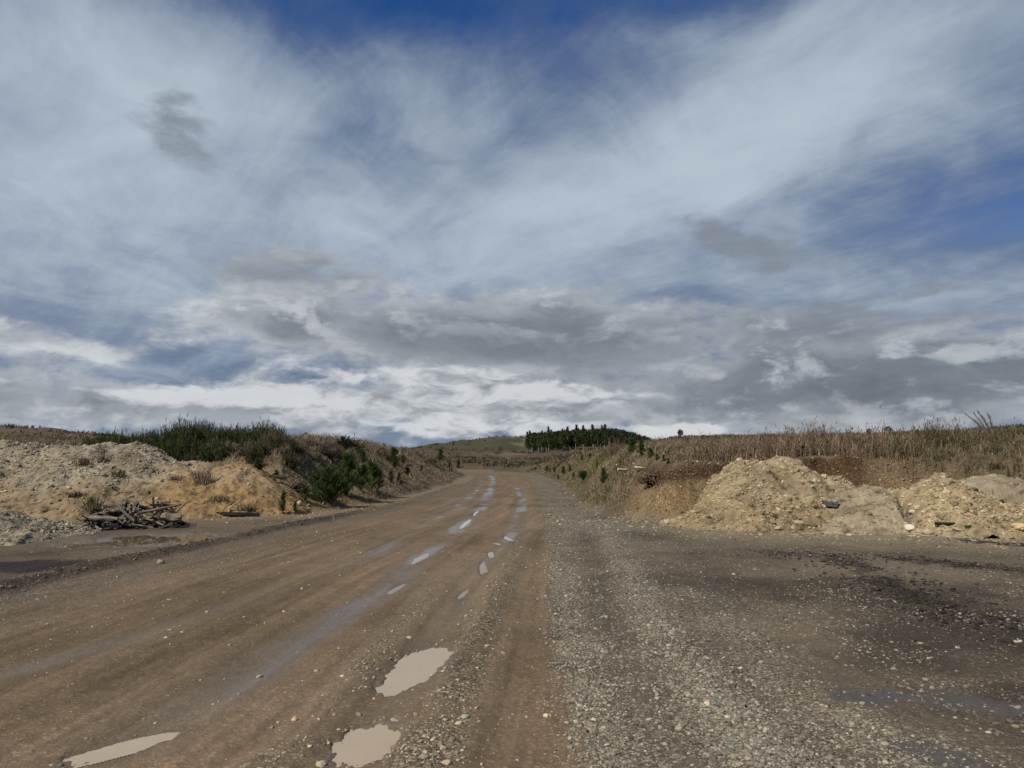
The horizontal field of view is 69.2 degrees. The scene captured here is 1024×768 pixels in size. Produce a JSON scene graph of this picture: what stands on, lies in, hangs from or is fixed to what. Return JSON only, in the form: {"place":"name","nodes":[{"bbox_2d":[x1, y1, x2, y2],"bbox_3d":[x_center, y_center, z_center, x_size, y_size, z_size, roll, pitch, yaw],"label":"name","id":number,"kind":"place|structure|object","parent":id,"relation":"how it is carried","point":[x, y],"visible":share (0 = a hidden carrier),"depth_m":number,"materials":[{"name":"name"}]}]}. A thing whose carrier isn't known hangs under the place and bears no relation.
{"place":"outdoors","nodes":[
{"label":"outdoors","id":0,"kind":"place"},
{"bbox_2d":[53,534,216,547],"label":"puddle","id":1,"kind":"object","parent":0,"point":[125,541],"depth_m":15.31,"materials":[{"name":"liquid"}]},
{"bbox_2d":[0,471,581,767],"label":"road","id":2,"kind":"structure","parent":0,"point":[141,666],"depth_m":6.42,"materials":[{"name":"brown soil"}]},
{"bbox_2d":[62,733,178,767],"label":"puddle","id":3,"kind":"object","parent":2,"relation":"on","point":[121,749],"visible":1,"depth_m":4.17,"materials":[{"name":"liquid"}]},
{"bbox_2d":[0,503,555,767],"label":"road stones","id":4,"kind":"object","parent":2,"relation":"on","point":[322,763],"visible":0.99,"depth_m":4.70,"materials":[{"name":"grey gravel"}]},
{"bbox_2d":[332,718,400,767],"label":"puddle","id":5,"kind":"object","parent":2,"relation":"on","point":[360,747],"visible":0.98,"depth_m":4.25,"materials":[{"name":"liquid"}]},
{"bbox_2d":[387,584,405,593],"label":"puddle","id":6,"kind":"object","parent":2,"relation":"on","point":[394,590],"visible":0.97,"depth_m":9.39,"materials":[{"name":"liquid"}]},
{"bbox_2d":[375,647,453,696],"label":"puddle","id":7,"kind":"object","parent":2,"relation":"on","point":[411,670],"visible":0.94,"depth_m":5.77,"materials":[{"name":"liquid"}]},
{"bbox_2d":[410,553,428,564],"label":"puddle","id":8,"kind":"object","parent":2,"relation":"on","point":[418,559],"visible":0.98,"depth_m":12.38,"materials":[{"name":"liquid"}]},
{"bbox_2d":[479,562,487,574],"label":"puddle","id":9,"kind":"object","parent":2,"relation":"on","point":[483,568],"visible":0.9,"depth_m":11.23,"materials":[{"name":"liquid"}]},
{"bbox_2d":[335,444,345,458],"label":"dead shrub","id":10,"kind":"object","parent":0,"point":[339,450],"visible":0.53,"depth_m":34.42,"materials":[{"name":"brown plant"}]},
{"bbox_2d":[0,426,1023,767],"bbox_3d":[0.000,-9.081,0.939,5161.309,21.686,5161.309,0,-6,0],"label":"ground","id":11,"kind":"structure","parent":0,"point":[1000,674],"depth_m":8.54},
{"bbox_2d":[0,509,101,545],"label":"gravel heap","id":12,"kind":"object","parent":11,"relation":"on","point":[17,527],"visible":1,"depth_m":15.50,"materials":[{"name":"grey gravel"}]},
{"bbox_2d":[0,424,103,440],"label":"scrub","id":13,"kind":"object","parent":11,"relation":"on","point":[59,433],"visible":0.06,"depth_m":102.06,"materials":[{"name":"brown plant"}]},
{"bbox_2d":[80,434,97,444],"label":"broom shrub","id":14,"kind":"object","parent":11,"relation":"on","point":[88,441],"visible":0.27,"depth_m":28.01,"materials":[{"name":"green plant"}]},
{"bbox_2d":[93,427,115,443],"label":"broom shrub","id":15,"kind":"object","parent":11,"relation":"on","point":[104,439],"visible":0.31,"depth_m":27.86,"materials":[{"name":"green plant"}]},
{"bbox_2d":[110,426,126,443],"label":"broom shrub","id":16,"kind":"object","parent":11,"relation":"on","point":[119,436],"visible":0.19,"depth_m":26.99,"materials":[{"name":"green plant"}]},
{"bbox_2d":[113,428,143,443],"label":"broom shrub","id":17,"kind":"object","parent":11,"relation":"on","point":[132,440],"visible":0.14,"depth_m":26.99,"materials":[{"name":"green plant"}]},
{"bbox_2d":[142,431,159,446],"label":"broom shrub","id":18,"kind":"object","parent":11,"relation":"on","point":[148,442],"visible":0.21,"depth_m":27.19,"materials":[{"name":"green plant"}]},
{"bbox_2d":[0,439,317,521],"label":"gravel heap","id":19,"kind":"object","parent":11,"relation":"on","point":[37,480],"visible":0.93,"depth_m":21.97,"materials":[{"name":"beige gravel"}]},
{"bbox_2d":[64,490,83,497],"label":"weed tuft","id":20,"kind":"object","parent":19,"relation":"on","point":[75,494],"visible":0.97,"depth_m":20.51,"materials":[{"name":"brown plant"}]},
{"bbox_2d":[63,453,104,465],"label":"weed tuft","id":21,"kind":"object","parent":19,"relation":"on","point":[84,462],"visible":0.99,"depth_m":22.12,"materials":[{"name":"brown plant"}]},
{"bbox_2d":[77,502,108,512],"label":"weed tuft","id":22,"kind":"object","parent":19,"relation":"on","point":[86,509],"visible":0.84,"depth_m":20.07,"materials":[{"name":"green plant"}]},
{"bbox_2d":[80,493,107,506],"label":"weed tuft","id":23,"kind":"object","parent":19,"relation":"on","point":[91,500],"visible":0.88,"depth_m":20.30,"materials":[{"name":"green plant"}]},
{"bbox_2d":[186,465,216,483],"bbox_3d":[-9.378,2.697,22.391,0.987,0.626,0.980,0,-6,0],"label":"weed tuft","id":24,"kind":"object","parent":19,"relation":"on","point":[202,479],"visible":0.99,"depth_m":22.36,"materials":[{"name":"brown plant"}]},
{"bbox_2d":[208,493,238,501],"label":"weed tuft","id":25,"kind":"object","parent":19,"relation":"on","point":[222,498],"visible":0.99,"depth_m":21.55,"materials":[{"name":"brown plant"}]},
{"bbox_2d":[234,501,258,511],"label":"weed tuft","id":26,"kind":"object","parent":19,"relation":"on","point":[248,507],"visible":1,"depth_m":21.45,"materials":[{"name":"brown plant"}]},
{"bbox_2d":[251,457,268,468],"bbox_3d":[-8.259,2.612,24.295,0.643,0.450,0.723,4,-7,-37],"label":"young pine","id":27,"kind":"object","parent":19,"relation":"on","point":[258,463],"visible":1,"depth_m":24.22,"materials":[{"name":"green plant"}]},
{"bbox_2d":[155,417,181,448],"bbox_3d":[-12.782,1.870,27.508,0.910,1.453,0.794,0,-6,-2],"label":"broom shrub","id":28,"kind":"object","parent":11,"relation":"on","point":[163,436],"visible":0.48,"depth_m":27.39,"materials":[{"name":"green plant"}]},
{"bbox_2d":[160,512,181,521],"bbox_3d":[-8.127,3.169,17.704,0.454,0.232,0.242,2,-6,-6],"label":"rock","id":29,"kind":"object","parent":11,"relation":"on","point":[167,516],"visible":1,"depth_m":17.66,"materials":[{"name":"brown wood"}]},
{"bbox_2d":[138,503,181,514],"bbox_3d":[-8.371,2.964,17.654,0.964,0.086,0.142,-11,-3,-15],"label":"log","id":30,"kind":"object","parent":29,"relation":"on","point":[152,510],"visible":1,"depth_m":17.63,"materials":[{"name":"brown wood"}]},
{"bbox_2d":[163,423,185,460],"bbox_3d":[-12.049,2.301,26.524,0.756,1.833,0.659,-2,-6,18],"label":"broom shrub","id":31,"kind":"object","parent":11,"relation":"on","point":[175,451],"visible":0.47,"depth_m":26.42,"materials":[{"name":"green plant"}]},
{"bbox_2d":[176,412,197,443],"bbox_3d":[-12.174,1.759,27.749,0.794,1.547,0.911,4,-7,-33],"label":"broom shrub","id":32,"kind":"object","parent":11,"relation":"on","point":[188,428],"visible":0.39,"depth_m":27.73,"materials":[{"name":"green plant"}]},
{"bbox_2d":[177,448,197,461],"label":"broom shrub","id":33,"kind":"object","parent":11,"relation":"on","point":[190,458],"visible":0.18,"depth_m":25.91,"materials":[{"name":"green plant"}]},
{"bbox_2d":[175,433,199,454],"bbox_3d":[-12.012,2.179,27.341,0.891,0.947,0.854,-1,-6,8],"label":"broom shrub","id":34,"kind":"object","parent":11,"relation":"on","point":[187,447],"visible":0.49,"depth_m":27.19,"materials":[{"name":"green plant"}]},
{"bbox_2d":[180,443,196,460],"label":"broom shrub","id":35,"kind":"object","parent":11,"relation":"on","point":[192,452],"visible":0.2,"depth_m":26.65,"materials":[{"name":"green plant"}]},
{"bbox_2d":[183,423,197,451],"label":"broom shrub","id":36,"kind":"object","parent":11,"relation":"on","point":[190,434],"visible":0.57,"depth_m":27.44,"materials":[{"name":"green plant"}]},
{"bbox_2d":[193,418,216,443],"bbox_3d":[-11.767,1.855,28.426,0.856,1.213,0.982,-6,-8,43],"label":"broom shrub","id":37,"kind":"object","parent":11,"relation":"on","point":[204,430],"visible":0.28,"depth_m":28.34,"materials":[{"name":"green plant"}]},
{"bbox_2d":[196,436,219,461],"bbox_3d":[-11.006,2.363,26.816,0.748,1.018,0.781,5,-8,-39],"label":"broom shrub","id":38,"kind":"object","parent":11,"relation":"on","point":[206,454],"visible":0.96,"depth_m":26.68,"materials":[{"name":"green plant"}]},
{"bbox_2d":[204,424,221,444],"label":"broom shrub","id":39,"kind":"object","parent":11,"relation":"on","point":[218,432],"visible":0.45,"depth_m":27.94,"materials":[{"name":"green plant"}]},
{"bbox_2d":[203,425,222,443],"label":"broom shrub","id":40,"kind":"object","parent":11,"relation":"on","point":[208,435],"visible":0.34,"depth_m":28.05,"materials":[{"name":"green plant"}]},
{"bbox_2d":[0,472,440,592],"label":"dark clods","id":41,"kind":"object","parent":11,"relation":"on","point":[14,586],"visible":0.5,"depth_m":12.27,"materials":[{"name":"soil"}]},
{"bbox_2d":[211,433,230,460],"bbox_3d":[-10.531,2.271,26.885,0.641,1.115,0.669,4,-7,-34],"label":"broom shrub","id":42,"kind":"object","parent":11,"relation":"on","point":[219,450],"visible":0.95,"depth_m":26.72,"materials":[{"name":"green plant"}]},
{"bbox_2d":[219,427,234,444],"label":"broom shrub","id":43,"kind":"object","parent":11,"relation":"on","point":[227,432],"visible":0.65,"depth_m":28.14,"materials":[{"name":"green plant"}]},
{"bbox_2d":[223,438,238,453],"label":"dead shrub","id":44,"kind":"object","parent":11,"relation":"on","point":[232,446],"visible":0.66,"depth_m":27.11,"materials":[{"name":"brown plant"}]},
{"bbox_2d":[226,427,243,443],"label":"broom shrub","id":45,"kind":"object","parent":11,"relation":"on","point":[235,437],"visible":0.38,"depth_m":28.78,"materials":[{"name":"green plant"}]},
{"bbox_2d":[216,512,259,516],"bbox_3d":[-7.967,3.723,21.148,1.506,0.160,0.179,2,-6,-7],"label":"log","id":46,"kind":"object","parent":11,"relation":"on","point":[238,514],"visible":0.81,"depth_m":21.14,"materials":[{"name":"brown wood"}]},
{"bbox_2d":[240,422,259,444],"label":"broom shrub","id":47,"kind":"object","parent":11,"relation":"on","point":[250,438],"visible":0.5,"depth_m":27.38,"materials":[{"name":"green plant"}]},
{"bbox_2d":[241,442,265,463],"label":"broom shrub","id":48,"kind":"object","parent":11,"relation":"on","point":[249,458],"visible":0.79,"depth_m":26.06,"materials":[{"name":"green plant"}]},
{"bbox_2d":[247,436,267,454],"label":"broom shrub","id":49,"kind":"object","parent":11,"relation":"on","point":[253,443],"visible":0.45,"depth_m":26.41,"materials":[{"name":"green plant"}]},
{"bbox_2d":[246,441,270,457],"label":"dead shrub","id":50,"kind":"object","parent":11,"relation":"on","point":[267,450],"visible":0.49,"depth_m":26.35,"materials":[{"name":"brown plant"}]},
{"bbox_2d":[251,415,270,435],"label":"broom shrub","id":51,"kind":"object","parent":11,"relation":"on","point":[258,428],"visible":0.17,"depth_m":29.54,"materials":[{"name":"green plant"}]},
{"bbox_2d":[260,423,284,440],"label":"broom shrub","id":52,"kind":"object","parent":11,"relation":"on","point":[272,432],"visible":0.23,"depth_m":27.48,"materials":[{"name":"green plant"}]},
{"bbox_2d":[261,429,284,445],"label":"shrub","id":53,"kind":"object","parent":11,"relation":"on","point":[275,438],"visible":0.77,"depth_m":27.01,"materials":[{"name":"brown plant"}]},
{"bbox_2d":[277,492,286,512],"bbox_3d":[-6.787,3.498,21.933,0.304,0.743,0.323,-3,-7,28],"label":"young pine","id":54,"kind":"object","parent":11,"relation":"on","point":[282,507],"visible":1,"depth_m":21.92,"materials":[{"name":"green plant"}]},
{"bbox_2d":[277,440,291,455],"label":"dead shrub","id":55,"kind":"object","parent":11,"relation":"on","point":[283,449],"visible":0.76,"depth_m":26.69,"materials":[{"name":"brown plant"}]},
{"bbox_2d":[281,454,299,468],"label":"broom shrub","id":56,"kind":"object","parent":11,"relation":"on","point":[293,461],"visible":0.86,"depth_m":26.12,"materials":[{"name":"green plant"}]},
{"bbox_2d":[285,435,298,453],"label":"broom shrub","id":57,"kind":"object","parent":11,"relation":"on","point":[293,446],"visible":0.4,"depth_m":28.00,"materials":[{"name":"green plant"}]},
{"bbox_2d":[291,479,309,493],"bbox_3d":[-6.977,3.408,24.526,0.611,0.539,0.660,0,-6,0],"label":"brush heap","id":58,"kind":"object","parent":11,"relation":"on","point":[297,487],"visible":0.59,"depth_m":24.38,"materials":[{"name":"brown wood"}]},
{"bbox_2d":[297,439,306,456],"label":"dead shrub","id":59,"kind":"object","parent":11,"relation":"on","point":[301,447],"visible":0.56,"depth_m":29.11,"materials":[{"name":"brown plant"}]},
{"bbox_2d":[297,484,310,502],"bbox_3d":[-6.683,3.543,23.901,0.527,0.679,0.397,2,-6,-20],"label":"young pine","id":60,"kind":"object","parent":11,"relation":"on","point":[305,490],"visible":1,"depth_m":23.88,"materials":[{"name":"green plant"}]},
{"bbox_2d":[297,431,316,447],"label":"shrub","id":61,"kind":"object","parent":11,"relation":"on","point":[310,442],"visible":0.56,"depth_m":31.93,"materials":[{"name":"brown plant"}]},
{"bbox_2d":[307,449,320,458],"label":"dead shrub","id":62,"kind":"object","parent":11,"relation":"on","point":[314,455],"visible":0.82,"depth_m":30.61,"materials":[{"name":"brown plant"}]},
{"bbox_2d":[309,439,323,456],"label":"dead shrub","id":63,"kind":"object","parent":11,"relation":"on","point":[318,448],"visible":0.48,"depth_m":31.20,"materials":[{"name":"brown plant"}]},
{"bbox_2d":[313,439,329,454],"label":"shrub","id":64,"kind":"object","parent":11,"relation":"on","point":[324,450],"visible":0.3,"depth_m":32.32,"materials":[{"name":"brown plant"}]},
{"bbox_2d":[318,437,336,448],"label":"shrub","id":65,"kind":"object","parent":11,"relation":"on","point":[330,442],"visible":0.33,"depth_m":33.97,"materials":[{"name":"brown plant"}]},
{"bbox_2d":[302,463,357,503],"bbox_3d":[-6.104,3.391,25.105,2.273,1.470,2.021,5,-8,-38],"label":"young pine","id":66,"kind":"object","parent":11,"relation":"on","point":[331,487],"visible":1,"depth_m":24.96,"materials":[{"name":"green plant"}]},
{"bbox_2d":[324,445,336,458],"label":"dead shrub","id":67,"kind":"object","parent":11,"relation":"on","point":[331,453],"visible":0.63,"depth_m":32.79,"materials":[{"name":"brown plant"}]},
{"bbox_2d":[336,435,352,450],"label":"gorse bush","id":68,"kind":"object","parent":11,"relation":"on","point":[344,443],"visible":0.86,"depth_m":37.62,"materials":[{"name":"green plant"}]},
{"bbox_2d":[338,449,364,496],"bbox_3d":[-6.066,3.328,27.707,1.406,1.942,1.324,-1,-6,7],"label":"young pine","id":69,"kind":"object","parent":11,"relation":"on","point":[348,462],"visible":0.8,"depth_m":27.69,"materials":[{"name":"green plant"}]},
{"bbox_2d":[347,433,365,453],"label":"bush","id":70,"kind":"object","parent":11,"relation":"on","point":[358,446],"visible":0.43,"depth_m":39.24,"materials":[{"name":"plant"}]},
{"bbox_2d":[358,448,366,463],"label":"young pine","id":71,"kind":"object","parent":11,"relation":"on","point":[362,453],"visible":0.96,"depth_m":36.17,"materials":[{"name":"green plant"}]},
{"bbox_2d":[354,462,372,491],"bbox_3d":[-6.064,3.780,29.953,0.938,1.312,1.244,2,-6,-16],"label":"young pine","id":72,"kind":"object","parent":11,"relation":"on","point":[362,468],"visible":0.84,"depth_m":29.89,"materials":[{"name":"green plant"}]},
{"bbox_2d":[362,459,381,491],"bbox_3d":[-5.901,3.874,31.250,0.994,1.529,1.318,-5,-8,38],"label":"young pine","id":73,"kind":"object","parent":11,"relation":"on","point":[372,468],"visible":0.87,"depth_m":31.19,"materials":[{"name":"green plant"}]},
{"bbox_2d":[370,466,385,491],"bbox_3d":[-5.771,4.079,31.962,0.959,1.236,0.723,0,-6,4],"label":"young pine","id":74,"kind":"object","parent":11,"relation":"on","point":[380,483],"visible":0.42,"depth_m":31.93,"materials":[{"name":"green plant"}]},
{"bbox_2d":[388,446,401,468],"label":"young pine","id":75,"kind":"object","parent":11,"relation":"on","point":[393,454],"visible":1,"depth_m":43.56,"materials":[{"name":"green plant"}]},
{"bbox_2d":[0,429,1023,510],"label":"dry grass","id":76,"kind":"structure","parent":11,"relation":"on","point":[620,479],"depth_m":29.03,"materials":[{"name":"brown plant"}]},
{"bbox_2d":[0,423,1023,472],"bbox_3d":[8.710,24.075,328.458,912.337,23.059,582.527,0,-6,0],"label":"scrub","id":77,"kind":"object","parent":11,"relation":"on","point":[511,462],"visible":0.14,"depth_m":137.46,"materials":[{"name":"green plant"}]},
{"bbox_2d":[80,504,1023,551],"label":"apron rubble","id":78,"kind":"object","parent":11,"relation":"on","point":[760,534],"visible":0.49,"depth_m":16.36,"materials":[{"name":"stone"}]},
{"bbox_2d":[565,426,570,451],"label":"plantation pine","id":79,"kind":"object","parent":11,"relation":"on","point":[567,436],"visible":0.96,"depth_m":436.55,"materials":[{"name":"green plant"}]},
{"bbox_2d":[531,428,651,448],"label":"pine forest","id":80,"kind":"object","parent":11,"relation":"on","point":[623,434],"visible":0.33,"depth_m":455.97,"materials":[{"name":"green plant"}]},
{"bbox_2d":[599,467,607,482],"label":"young pine","id":81,"kind":"object","parent":11,"relation":"on","point":[602,477],"visible":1,"depth_m":25.83,"materials":[{"name":"green plant"}]},
{"bbox_2d":[606,437,627,454],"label":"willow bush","id":82,"kind":"object","parent":11,"relation":"on","point":[618,444],"visible":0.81,"depth_m":31.39,"materials":[{"name":"brown plant"}]},
{"bbox_2d":[220,453,1021,523],"bbox_3d":[-2.373,3.517,28.382,35.534,2.138,22.392,0,-6,0],"label":"bank rubble","id":83,"kind":"object","parent":11,"relation":"on","point":[637,508],"visible":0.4,"depth_m":21.01,"materials":[{"name":"stone"}]},
{"bbox_2d":[627,437,636,453],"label":"young pine","id":84,"kind":"object","parent":11,"relation":"on","point":[632,441],"visible":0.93,"depth_m":25.34,"materials":[{"name":"green plant"}]},
{"bbox_2d":[636,441,644,455],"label":"young pine","id":85,"kind":"object","parent":11,"relation":"on","point":[641,446],"visible":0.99,"depth_m":22.96,"materials":[{"name":"green plant"}]},
{"bbox_2d":[638,469,660,486],"bbox_3d":[3.946,2.619,20.678,0.832,0.490,0.814,0,-6,0],"label":"brush heap","id":86,"kind":"object","parent":11,"relation":"on","point":[649,479],"visible":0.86,"depth_m":20.59,"materials":[{"name":"brown wood"}]},
{"bbox_2d":[653,455,855,534],"bbox_3d":[6.870,2.680,18.492,6.930,1.854,4.140,0,-6,0],"label":"rubble heap","id":87,"kind":"object","parent":11,"relation":"on","point":[739,494],"visible":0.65,"depth_m":18.09,"materials":[{"name":"beige gravel"}]},
{"bbox_2d":[533,499,1023,767],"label":"gravel","id":88,"kind":"structure","parent":11,"relation":"on","point":[680,727],"depth_m":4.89,"materials":[{"name":"grey gravel"}]},
{"bbox_2d":[625,530,1023,663],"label":"bark litter","id":89,"kind":"object","parent":11,"relation":"on","point":[957,617],"visible":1,"depth_m":9.18,"materials":[{"name":"wood"}]},
{"bbox_2d":[645,405,1023,478],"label":"dead weeds","id":90,"kind":"object","parent":11,"relation":"on","point":[810,439],"visible":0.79,"depth_m":22.24,"materials":[{"name":"brown plant"}]},
{"bbox_2d":[668,424,1023,439],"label":"scrub","id":91,"kind":"object","parent":11,"relation":"on","point":[868,433],"visible":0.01,"depth_m":119.91,"materials":[{"name":"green plant"}]},
{"bbox_2d":[817,484,920,534],"bbox_3d":[8.832,3.010,18.144,5.265,1.125,3.915,0,-6,0],"label":"soil heap","id":92,"kind":"object","parent":11,"relation":"on","point":[863,509],"visible":0.56,"depth_m":17.05,"materials":[{"name":"beige soil"}]},
{"bbox_2d":[823,500,838,507],"bbox_3d":[7.579,2.853,17.658,0.355,0.164,0.160,2,-17,18],"label":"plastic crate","id":93,"kind":"object","parent":92,"relation":"on","point":[830,504],"visible":1,"depth_m":17.61,"materials":[{"name":"grey plastic"}]},
{"bbox_2d":[904,524,914,530],"bbox_3d":[8.736,3.165,16.305,0.213,0.174,0.261,0,-6,0],"label":"rock","id":94,"kind":"object","parent":92,"relation":"on","point":[909,527],"visible":1,"depth_m":16.24,"materials":[{"name":"stone"}]},
{"bbox_2d":[892,472,1023,538],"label":"rubble heap","id":95,"kind":"object","parent":11,"relation":"on","point":[931,500],"visible":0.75,"depth_m":16.39,"materials":[{"name":"beige gravel"}]},
{"bbox_2d":[921,528,933,534],"bbox_3d":[8.825,3.140,15.774,0.225,0.146,0.217,0,-6,0],"label":"rock","id":96,"kind":"object","parent":95,"relation":"on","point":[926,531],"visible":1,"depth_m":15.70,"materials":[{"name":"stone"}]},
{"bbox_2d":[1011,523,1023,530],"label":"rock","id":97,"kind":"object","parent":95,"relation":"on","point":[1017,526],"visible":1,"depth_m":15.64,"materials":[{"name":"stone"}]},
{"bbox_2d":[958,473,1023,505],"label":"soil heap","id":98,"kind":"object","parent":11,"relation":"on","point":[1008,490],"visible":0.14,"depth_m":18.42,"materials":[{"name":"beige soil"}]},
{"bbox_2d":[0,0,1023,447],"label":"sky","id":99,"kind":"structure","parent":0,"point":[409,223],"materials":[{"name":"blue"}]},
{"bbox_2d":[960,410,1000,454],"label":"plume grass","id":100,"kind":"object","parent":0,"point":[994,443],"depth_m":20.88,"materials":[{"name":"brown plant"}]},
{"label":"log","id":101,"kind":"object","parent":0,"visible":0},
{"bbox_2d":[93,514,115,524],"bbox_3d":[-9.544,3.180,17.417,0.116,0.103,0.614,-6,6,14],"label":"log","id":102,"kind":"object","parent":101,"relation":"on","point":[97,522],"visible":0.69,"depth_m":17.22,"materials":[{"name":"grey wood"}]},
{"bbox_2d":[88,515,118,520],"bbox_3d":[-9.395,3.087,17.096,0.708,0.107,0.134,1,-6,6],"label":"log","id":103,"kind":"object","parent":102,"relation":"on","point":[97,517],"visible":1,"depth_m":17.08,"materials":[{"name":"grey wood"}]},
{"label":"log","id":104,"kind":"object","parent":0,"visible":0},
{"bbox_2d":[115,503,134,520],"bbox_3d":[-9.022,2.988,17.303,0.092,0.553,0.097,-44,8,-16],"label":"log","id":105,"kind":"object","parent":104,"relation":"on","point":[121,508],"visible":1,"depth_m":17.28,"materials":[{"name":"grey wood"}]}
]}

